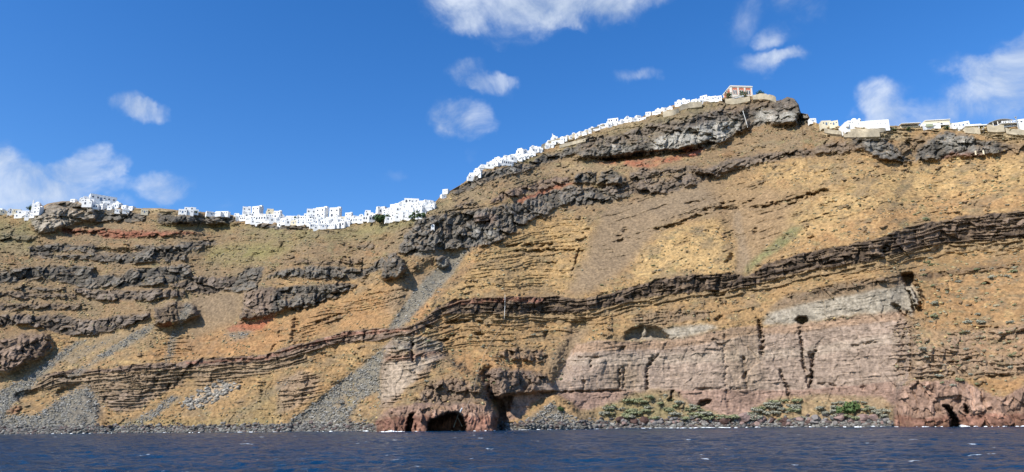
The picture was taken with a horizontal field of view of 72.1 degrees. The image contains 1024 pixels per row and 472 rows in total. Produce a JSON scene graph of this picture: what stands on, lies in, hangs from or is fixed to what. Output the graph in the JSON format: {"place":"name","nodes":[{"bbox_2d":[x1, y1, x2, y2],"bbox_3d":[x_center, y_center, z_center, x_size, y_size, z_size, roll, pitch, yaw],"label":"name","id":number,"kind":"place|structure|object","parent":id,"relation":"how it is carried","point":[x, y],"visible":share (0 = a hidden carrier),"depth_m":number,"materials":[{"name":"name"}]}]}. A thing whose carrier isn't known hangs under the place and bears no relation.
{"place":"outdoors","nodes":[
{"label":"outdoors","id":0,"kind":"place"},
{"bbox_2d":[0,96,1023,431],"bbox_3d":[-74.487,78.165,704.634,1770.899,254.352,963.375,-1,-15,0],"label":"hills","id":1,"kind":"structure","parent":0,"point":[778,344],"depth_m":374.88,"materials":[{"name":"brown stone"}]},
{"bbox_2d":[7,208,12,215],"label":"house","id":2,"kind":"structure","parent":1,"relation":"on","point":[9,211],"depth_m":510.46,"materials":[{"name":"white paint"}]},
{"bbox_2d":[14,214,24,217],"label":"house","id":3,"kind":"structure","parent":1,"relation":"on","point":[19,215],"depth_m":507.28,"materials":[{"name":"paint"}]},
{"bbox_2d":[17,210,29,213],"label":"terrace","id":4,"kind":"structure","parent":1,"relation":"on","point":[21,212],"depth_m":509.15,"materials":[{"name":"paint"}]},
{"bbox_2d":[24,213,29,220],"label":"house","id":5,"kind":"structure","parent":1,"relation":"on","point":[26,217],"depth_m":502.57,"materials":[{"name":"white paint"}]},
{"bbox_2d":[31,200,42,211],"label":"chapel","id":6,"kind":"structure","parent":1,"relation":"on","point":[37,204],"depth_m":508.50,"materials":[{"name":"white paint"}]},
{"bbox_2d":[33,206,43,216],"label":"house","id":7,"kind":"structure","parent":1,"relation":"on","point":[38,211],"depth_m":495.06,"materials":[{"name":"white paint"}]},
{"bbox_2d":[81,199,94,208],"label":"house","id":8,"kind":"structure","parent":1,"relation":"on","point":[87,203],"depth_m":501.90,"materials":[{"name":"white paint"}]},
{"bbox_2d":[87,204,99,210],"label":"house","id":9,"kind":"structure","parent":1,"relation":"on","point":[96,206],"depth_m":504.27,"materials":[{"name":"white paint"}]},
{"bbox_2d":[99,204,105,209],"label":"house","id":10,"kind":"structure","parent":1,"relation":"on","point":[102,206],"depth_m":509.91,"materials":[{"name":"white paint"}]},
{"bbox_2d":[89,193,116,203],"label":"house","id":11,"kind":"structure","parent":1,"relation":"on","point":[97,198],"depth_m":515.05,"materials":[{"name":"white paint"}]},
{"bbox_2d":[112,203,119,208],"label":"house","id":12,"kind":"structure","parent":1,"relation":"on","point":[115,205],"depth_m":510.66,"materials":[{"name":"white paint"}]},
{"bbox_2d":[122,208,129,214],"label":"house","id":13,"kind":"structure","parent":1,"relation":"on","point":[125,210],"depth_m":501.89,"materials":[{"name":"white paint"}]},
{"bbox_2d":[141,209,148,215],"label":"house","id":14,"kind":"structure","parent":1,"relation":"on","point":[144,211],"depth_m":497.42,"materials":[{"name":"beige paint"}]},
{"bbox_2d":[178,209,186,214],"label":"house","id":15,"kind":"structure","parent":1,"relation":"on","point":[182,211],"depth_m":490.26,"materials":[{"name":"white paint"}]},
{"bbox_2d":[184,207,193,215],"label":"house","id":16,"kind":"structure","parent":1,"relation":"on","point":[190,212],"depth_m":492.61,"materials":[{"name":"white paint"}]},
{"bbox_2d":[179,379,240,409],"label":"rockfall","id":17,"kind":"object","parent":1,"relation":"on","point":[190,401],"visible":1,"depth_m":373.07,"materials":[{"name":"grey stone"}]},
{"bbox_2d":[205,211,214,216],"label":"house","id":18,"kind":"structure","parent":1,"relation":"on","point":[209,214],"depth_m":496.86,"materials":[{"name":"white paint"}]},
{"bbox_2d":[215,211,222,217],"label":"house","id":19,"kind":"structure","parent":1,"relation":"on","point":[219,214],"depth_m":498.30,"materials":[{"name":"white paint"}]},
{"bbox_2d":[216,211,229,217],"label":"house","id":20,"kind":"structure","parent":1,"relation":"on","point":[226,214],"depth_m":500.55,"materials":[{"name":"white paint"}]},
{"bbox_2d":[242,206,250,214],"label":"house","id":21,"kind":"structure","parent":1,"relation":"on","point":[246,209],"depth_m":505.09,"materials":[{"name":"white paint"}]},
{"bbox_2d":[245,215,250,223],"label":"house","id":22,"kind":"structure","parent":1,"relation":"on","point":[247,221],"depth_m":495.86,"materials":[{"name":"white paint"}]},
{"bbox_2d":[250,218,256,225],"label":"house","id":23,"kind":"structure","parent":1,"relation":"on","point":[252,221],"depth_m":490.63,"materials":[{"name":"white paint"}]},
{"bbox_2d":[252,205,263,213],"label":"house","id":24,"kind":"structure","parent":1,"relation":"on","point":[259,209],"depth_m":501.94,"materials":[{"name":"white paint"}]},
{"bbox_2d":[255,215,265,220],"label":"house","id":25,"kind":"structure","parent":1,"relation":"on","point":[262,218],"depth_m":492.56,"materials":[{"name":"white paint"}]},
{"bbox_2d":[266,209,273,214],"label":"house","id":26,"kind":"structure","parent":1,"relation":"on","point":[269,211],"depth_m":495.20,"materials":[{"name":"beige paint"}]},
{"bbox_2d":[269,217,275,223],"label":"house","id":27,"kind":"structure","parent":1,"relation":"on","point":[272,220],"depth_m":484.58,"materials":[{"name":"white paint"}]},
{"bbox_2d":[273,210,281,217],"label":"house","id":28,"kind":"structure","parent":1,"relation":"on","point":[276,214],"depth_m":489.31,"materials":[{"name":"white paint"}]},
{"bbox_2d":[285,218,291,226],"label":"house","id":29,"kind":"structure","parent":1,"relation":"on","point":[288,222],"depth_m":474.19,"materials":[{"name":"white paint"}]},
{"bbox_2d":[307,208,315,215],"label":"house","id":30,"kind":"structure","parent":1,"relation":"on","point":[312,211],"depth_m":477.24,"materials":[{"name":"white paint"}]},
{"bbox_2d":[315,206,328,218],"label":"house","id":31,"kind":"structure","parent":1,"relation":"on","point":[323,212],"depth_m":477.02,"materials":[{"name":"white paint"}]},
{"bbox_2d":[319,224,326,229],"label":"house","id":32,"kind":"structure","parent":1,"relation":"on","point":[323,226],"depth_m":464.47,"materials":[{"name":"white paint"}]},
{"bbox_2d":[324,219,330,223],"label":"house","id":33,"kind":"structure","parent":1,"relation":"on","point":[327,221],"depth_m":467.72,"materials":[{"name":"white paint"}]},
{"bbox_2d":[326,223,335,228],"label":"house","id":34,"kind":"structure","parent":1,"relation":"on","point":[331,226],"depth_m":465.24,"materials":[{"name":"white paint"}]},
{"bbox_2d":[329,207,341,216],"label":"house","id":35,"kind":"structure","parent":1,"relation":"on","point":[335,211],"depth_m":477.30,"materials":[{"name":"white paint"}]},
{"bbox_2d":[331,220,339,228],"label":"house","id":36,"kind":"structure","parent":1,"relation":"on","point":[337,223],"depth_m":466.49,"materials":[{"name":"white paint"}]},
{"bbox_2d":[340,221,346,228],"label":"house","id":37,"kind":"structure","parent":1,"relation":"on","point":[343,224],"depth_m":467.07,"materials":[{"name":"white paint"}]},
{"bbox_2d":[345,212,352,218],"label":"house","id":38,"kind":"structure","parent":1,"relation":"on","point":[349,214],"depth_m":476.00,"materials":[{"name":"white paint"}]},
{"bbox_2d":[350,217,357,223],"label":"house","id":39,"kind":"structure","parent":1,"relation":"on","point":[354,221],"depth_m":470.64,"materials":[{"name":"white paint"}]},
{"bbox_2d":[357,217,363,223],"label":"house","id":40,"kind":"structure","parent":1,"relation":"on","point":[360,220],"depth_m":466.75,"materials":[{"name":"white paint"}]},
{"bbox_2d":[364,210,372,215],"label":"house","id":41,"kind":"structure","parent":1,"relation":"on","point":[367,212],"depth_m":467.99,"materials":[{"name":"white paint"}]},
{"bbox_2d":[367,216,374,222],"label":"house","id":42,"kind":"structure","parent":1,"relation":"on","point":[370,219],"depth_m":456.96,"materials":[{"name":"white paint"}]},
{"bbox_2d":[376,206,381,214],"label":"house","id":43,"kind":"structure","parent":1,"relation":"on","point":[378,210],"depth_m":458.84,"materials":[{"name":"white paint"}]},
{"bbox_2d":[372,214,390,221],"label":"bush","id":44,"kind":"object","parent":1,"relation":"on","point":[378,218],"visible":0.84,"depth_m":441.87,"materials":[{"name":"green plant"}]},
{"bbox_2d":[384,216,389,223],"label":"house","id":45,"kind":"structure","parent":1,"relation":"on","point":[386,220],"depth_m":439.24,"materials":[{"name":"white paint"}]},
{"bbox_2d":[394,215,400,221],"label":"terrace","id":46,"kind":"structure","parent":1,"relation":"on","point":[397,218],"depth_m":431.21,"materials":[{"name":"paint"}]},
{"bbox_2d":[401,211,406,220],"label":"house","id":47,"kind":"structure","parent":1,"relation":"on","point":[403,214],"depth_m":428.16,"materials":[{"name":"white paint"}]},
{"bbox_2d":[404,198,418,202],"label":"house","id":48,"kind":"structure","parent":1,"relation":"on","point":[406,200],"depth_m":442.04,"materials":[{"name":"white paint"}]},
{"bbox_2d":[408,210,425,220],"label":"bush","id":49,"kind":"object","parent":1,"relation":"on","point":[418,214],"visible":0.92,"depth_m":419.65,"materials":[{"name":"green plant"}]},
{"bbox_2d":[415,204,422,211],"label":"house","id":50,"kind":"structure","parent":1,"relation":"on","point":[417,207],"depth_m":428.68,"materials":[{"name":"white paint"}]},
{"bbox_2d":[0,249,870,433],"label":"scree","id":51,"kind":"structure","parent":1,"relation":"on","point":[3,408],"depth_m":371.96,"materials":[{"name":"grey gravel"}]},
{"bbox_2d":[442,189,449,193],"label":"house","id":52,"kind":"structure","parent":1,"relation":"on","point":[445,191],"depth_m":451.39,"materials":[{"name":"white paint"}]},
{"bbox_2d":[0,414,893,433],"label":"shore rubble","id":53,"kind":"object","parent":1,"relation":"on","point":[224,428],"visible":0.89,"depth_m":329.29,"materials":[{"name":"grey stone"}]},
{"bbox_2d":[639,416,648,423],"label":"boulder","id":54,"kind":"object","parent":53,"relation":"on","point":[644,420],"visible":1,"depth_m":316.82,"materials":[{"name":"brown stone"}]},
{"bbox_2d":[719,418,728,423],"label":"boulder","id":55,"kind":"object","parent":53,"relation":"on","point":[723,421],"visible":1,"depth_m":307.93,"materials":[{"name":"brown stone"}]},
{"bbox_2d":[868,414,877,421],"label":"boulder","id":56,"kind":"object","parent":53,"relation":"on","point":[873,417],"visible":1,"depth_m":282.73,"materials":[{"name":"pink stone"}]},
{"bbox_2d":[467,176,473,181],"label":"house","id":57,"kind":"structure","parent":1,"relation":"on","point":[470,178],"depth_m":461.35,"materials":[{"name":"paint"}]},
{"bbox_2d":[473,171,482,177],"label":"terrace","id":58,"kind":"structure","parent":1,"relation":"on","point":[479,174],"depth_m":463.16,"materials":[{"name":"paint"}]},
{"bbox_2d":[486,162,493,168],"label":"house","id":59,"kind":"structure","parent":1,"relation":"on","point":[489,166],"depth_m":471.14,"materials":[{"name":"white paint"}]},
{"bbox_2d":[502,160,511,165],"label":"house","id":60,"kind":"structure","parent":1,"relation":"on","point":[507,163],"depth_m":476.68,"materials":[{"name":"white paint"}]},
{"bbox_2d":[0,95,1023,426],"bbox_3d":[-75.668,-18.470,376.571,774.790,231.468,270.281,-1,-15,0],"label":"dry scrub","id":61,"kind":"object","parent":1,"relation":"on","point":[734,301],"visible":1,"depth_m":381.39,"materials":[{"name":"brown plant"}]},
{"bbox_2d":[508,155,516,162],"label":"house","id":62,"kind":"structure","parent":1,"relation":"on","point":[511,157],"depth_m":483.21,"materials":[{"name":"white paint"}]},
{"bbox_2d":[516,148,523,153],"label":"house","id":63,"kind":"structure","parent":1,"relation":"on","point":[520,150],"depth_m":498.99,"materials":[{"name":"white paint"}]},
{"bbox_2d":[541,136,565,148],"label":"retaining wall","id":64,"kind":"structure","parent":1,"relation":"on","point":[543,146],"depth_m":515.83,"materials":[{"name":"stone"}]},
{"bbox_2d":[559,138,585,148],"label":"retaining wall","id":65,"kind":"structure","parent":1,"relation":"on","point":[573,143],"depth_m":509.22,"materials":[{"name":"stone"}]},
{"bbox_2d":[567,124,603,139],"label":"retaining wall","id":66,"kind":"structure","parent":1,"relation":"on","point":[573,135],"depth_m":516.48,"materials":[{"name":"stone"}]},
{"bbox_2d":[616,416,624,422],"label":"boulder","id":67,"kind":"object","parent":1,"relation":"on","point":[619,419],"visible":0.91,"depth_m":317.63,"materials":[{"name":"brown stone"}]},
{"bbox_2d":[624,408,637,411],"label":"shrub","id":68,"kind":"object","parent":1,"relation":"on","point":[632,410],"visible":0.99,"depth_m":322.14,"materials":[{"name":"green plant"}]},
{"bbox_2d":[629,418,637,423],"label":"boulder","id":69,"kind":"object","parent":1,"relation":"on","point":[633,420],"visible":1,"depth_m":316.90,"materials":[{"name":"stone"}]},
{"bbox_2d":[663,108,678,117],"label":"retaining wall","id":70,"kind":"structure","parent":1,"relation":"on","point":[671,112],"depth_m":499.92,"materials":[{"name":"stone"}]},
{"bbox_2d":[668,411,681,414],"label":"shrub","id":71,"kind":"object","parent":1,"relation":"on","point":[674,413],"visible":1,"depth_m":314.61,"materials":[{"name":"green plant"}]},
{"bbox_2d":[676,99,690,106],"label":"house","id":72,"kind":"structure","parent":1,"relation":"on","point":[678,103],"depth_m":515.37,"materials":[{"name":"white paint"}]},
{"bbox_2d":[679,101,701,110],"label":"retaining wall","id":73,"kind":"structure","parent":1,"relation":"on","point":[694,105],"depth_m":509.05,"materials":[{"name":"stone"}]},
{"bbox_2d":[701,416,713,419],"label":"shrub","id":74,"kind":"object","parent":1,"relation":"on","point":[708,417],"visible":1,"depth_m":310.35,"materials":[{"name":"green plant"}]},
{"bbox_2d":[709,96,715,101],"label":"house","id":75,"kind":"structure","parent":1,"relation":"on","point":[712,98],"depth_m":515.66,"materials":[{"name":"white paint"}]},
{"bbox_2d":[715,95,721,102],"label":"house","id":76,"kind":"structure","parent":1,"relation":"on","point":[718,98],"depth_m":514.13,"materials":[{"name":"white paint"}]},
{"bbox_2d":[725,89,731,98],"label":"tree","id":77,"kind":"object","parent":1,"relation":"on","point":[728,94],"visible":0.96,"depth_m":517.90,"materials":[{"name":"green plant"}]},
{"bbox_2d":[722,85,752,97],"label":"mansion","id":78,"kind":"structure","parent":1,"relation":"on","point":[734,90],"depth_m":523.98,"materials":[{"name":"white paint"}]},
{"bbox_2d":[725,96,749,104],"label":"retaining wall","id":79,"kind":"structure","parent":1,"relation":"on","point":[739,100],"depth_m":512.56,"materials":[{"name":"stone"}]},
{"bbox_2d":[738,412,749,421],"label":"boulder","id":80,"kind":"object","parent":1,"relation":"on","point":[744,417],"visible":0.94,"depth_m":307.32,"materials":[{"name":"pink stone"}]},
{"bbox_2d":[750,407,762,410],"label":"shrub","id":81,"kind":"object","parent":1,"relation":"on","point":[755,409],"visible":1,"depth_m":309.60,"materials":[{"name":"plant"}]},
{"bbox_2d":[754,416,765,422],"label":"boulder","id":82,"kind":"object","parent":1,"relation":"on","point":[763,419],"visible":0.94,"depth_m":305.53,"materials":[{"name":"stone"}]},
{"bbox_2d":[752,93,775,102],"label":"retaining wall","id":83,"kind":"structure","parent":1,"relation":"on","point":[771,98],"depth_m":502.16,"materials":[{"name":"stone"}]},
{"bbox_2d":[787,408,800,411],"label":"shrub","id":84,"kind":"object","parent":1,"relation":"on","point":[796,410],"visible":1,"depth_m":304.45,"materials":[{"name":"plant"}]},
{"bbox_2d":[791,398,802,401],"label":"shrub","id":85,"kind":"object","parent":1,"relation":"on","point":[797,399],"visible":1,"depth_m":308.47,"materials":[{"name":"green plant"}]},
{"bbox_2d":[808,118,815,125],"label":"house","id":86,"kind":"structure","parent":1,"relation":"on","point":[811,121],"depth_m":456.01,"materials":[{"name":"white paint"}]},
{"bbox_2d":[811,415,819,420],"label":"boulder","id":87,"kind":"object","parent":1,"relation":"on","point":[815,417],"visible":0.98,"depth_m":296.66,"materials":[{"name":"white stone"}]},
{"bbox_2d":[814,406,824,409],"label":"shrub","id":88,"kind":"object","parent":1,"relation":"on","point":[819,407],"visible":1,"depth_m":300.20,"materials":[{"name":"plant"}]},
{"bbox_2d":[819,120,830,130],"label":"house","id":89,"kind":"structure","parent":1,"relation":"on","point":[823,125],"depth_m":436.84,"materials":[{"name":"beige paint"}]},
{"bbox_2d":[824,128,840,135],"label":"retaining wall","id":90,"kind":"structure","parent":1,"relation":"on","point":[829,132],"depth_m":426.03,"materials":[{"name":"stone"}]},
{"bbox_2d":[829,120,837,129],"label":"house","id":91,"kind":"structure","parent":1,"relation":"on","point":[833,124],"depth_m":429.11,"materials":[{"name":"beige paint"}]},
{"bbox_2d":[833,413,845,421],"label":"boulder","id":92,"kind":"object","parent":1,"relation":"on","point":[840,417],"visible":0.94,"depth_m":291.02,"materials":[{"name":"pink stone"}]},
{"bbox_2d":[834,400,860,412],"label":"bush","id":93,"kind":"object","parent":1,"relation":"on","point":[850,407],"visible":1,"depth_m":290.86,"materials":[{"name":"green plant"}]},
{"bbox_2d":[838,118,864,136],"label":"church","id":94,"kind":"structure","parent":1,"relation":"on","point":[847,126],"depth_m":414.42,"materials":[{"name":"white paint"}]},
{"bbox_2d":[843,130,879,140],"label":"retaining wall","id":95,"kind":"structure","parent":1,"relation":"on","point":[875,134],"depth_m":400.73,"materials":[{"name":"stone"}]},
{"bbox_2d":[858,414,867,420],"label":"boulder","id":96,"kind":"object","parent":1,"relation":"on","point":[863,417],"visible":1,"depth_m":285.02,"materials":[{"name":"pink stone"}]},
{"bbox_2d":[850,128,885,132],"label":"retaining wall","id":97,"kind":"structure","parent":1,"relation":"on","point":[881,130],"depth_m":404.64,"materials":[{"name":"stone"}]},
{"bbox_2d":[863,119,889,131],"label":"house","id":98,"kind":"structure","parent":1,"relation":"on","point":[877,124],"depth_m":408.08,"materials":[{"name":"white paint"}]},
{"bbox_2d":[899,122,920,127],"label":"house","id":99,"kind":"structure","parent":1,"relation":"on","point":[912,124],"depth_m":412.07,"materials":[{"name":"grey concrete"}]},
{"bbox_2d":[922,124,940,130],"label":"house","id":100,"kind":"structure","parent":1,"relation":"on","point":[925,128],"depth_m":407.08,"materials":[{"name":"white paint"}]},
{"bbox_2d":[919,119,951,127],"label":"villa","id":101,"kind":"object","parent":1,"relation":"on","point":[931,123],"visible":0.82,"depth_m":408.46,"materials":[{"name":"white paint"}]},
{"bbox_2d":[950,123,956,129],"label":"house","id":102,"kind":"structure","parent":1,"relation":"on","point":[953,126],"depth_m":399.56,"materials":[{"name":"white paint"}]},
{"bbox_2d":[957,121,968,130],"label":"house","id":103,"kind":"structure","parent":1,"relation":"on","point":[960,125],"depth_m":396.63,"materials":[{"name":"white paint"}]},
{"bbox_2d":[964,127,980,134],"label":"retaining wall","id":104,"kind":"structure","parent":1,"relation":"on","point":[973,130],"depth_m":388.43,"materials":[{"name":"stone"}]},
{"bbox_2d":[961,124,989,131],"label":"house","id":105,"kind":"structure","parent":1,"relation":"on","point":[973,125],"depth_m":391.50,"materials":[{"name":"white paint"}]},
{"bbox_2d":[987,125,1004,133],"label":"retaining wall","id":106,"kind":"structure","parent":1,"relation":"on","point":[998,129],"depth_m":380.63,"materials":[{"name":"stone"}]},
{"bbox_2d":[984,119,1012,126],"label":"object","id":107,"kind":"object","parent":1,"relation":"on","point":[996,122],"visible":0.68,"depth_m":386.51,"materials":[{"name":"white paint"}]},
{"bbox_2d":[997,120,1016,127],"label":"house","id":108,"kind":"structure","parent":1,"relation":"on","point":[1010,124],"depth_m":380.30,"materials":[{"name":"white paint"}]},
{"bbox_2d":[1005,128,1023,136],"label":"retaining wall","id":109,"kind":"structure","parent":1,"relation":"on","point":[1013,132],"depth_m":373.80,"materials":[{"name":"stone"}]},
{"bbox_2d":[1017,119,1023,129],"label":"house","id":110,"kind":"structure","parent":1,"relation":"on","point":[1020,123],"depth_m":376.06,"materials":[{"name":"white paint"}]},
{"bbox_2d":[0,426,1023,471],"bbox_3d":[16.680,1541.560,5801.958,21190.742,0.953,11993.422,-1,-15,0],"label":"sea","id":111,"kind":"structure","parent":0,"point":[878,449],"depth_m":79.77,"materials":[{"name":"blue liquid"}]},
{"bbox_2d":[31,425,1023,433],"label":"surf","id":112,"kind":"structure","parent":111,"relation":"on","point":[597,428],"depth_m":286.84,"materials":[{"name":"liquid"}]},
{"bbox_2d":[0,0,1023,215],"label":"sky","id":113,"kind":"structure","parent":0,"point":[293,107],"materials":[{"name":"blue"}]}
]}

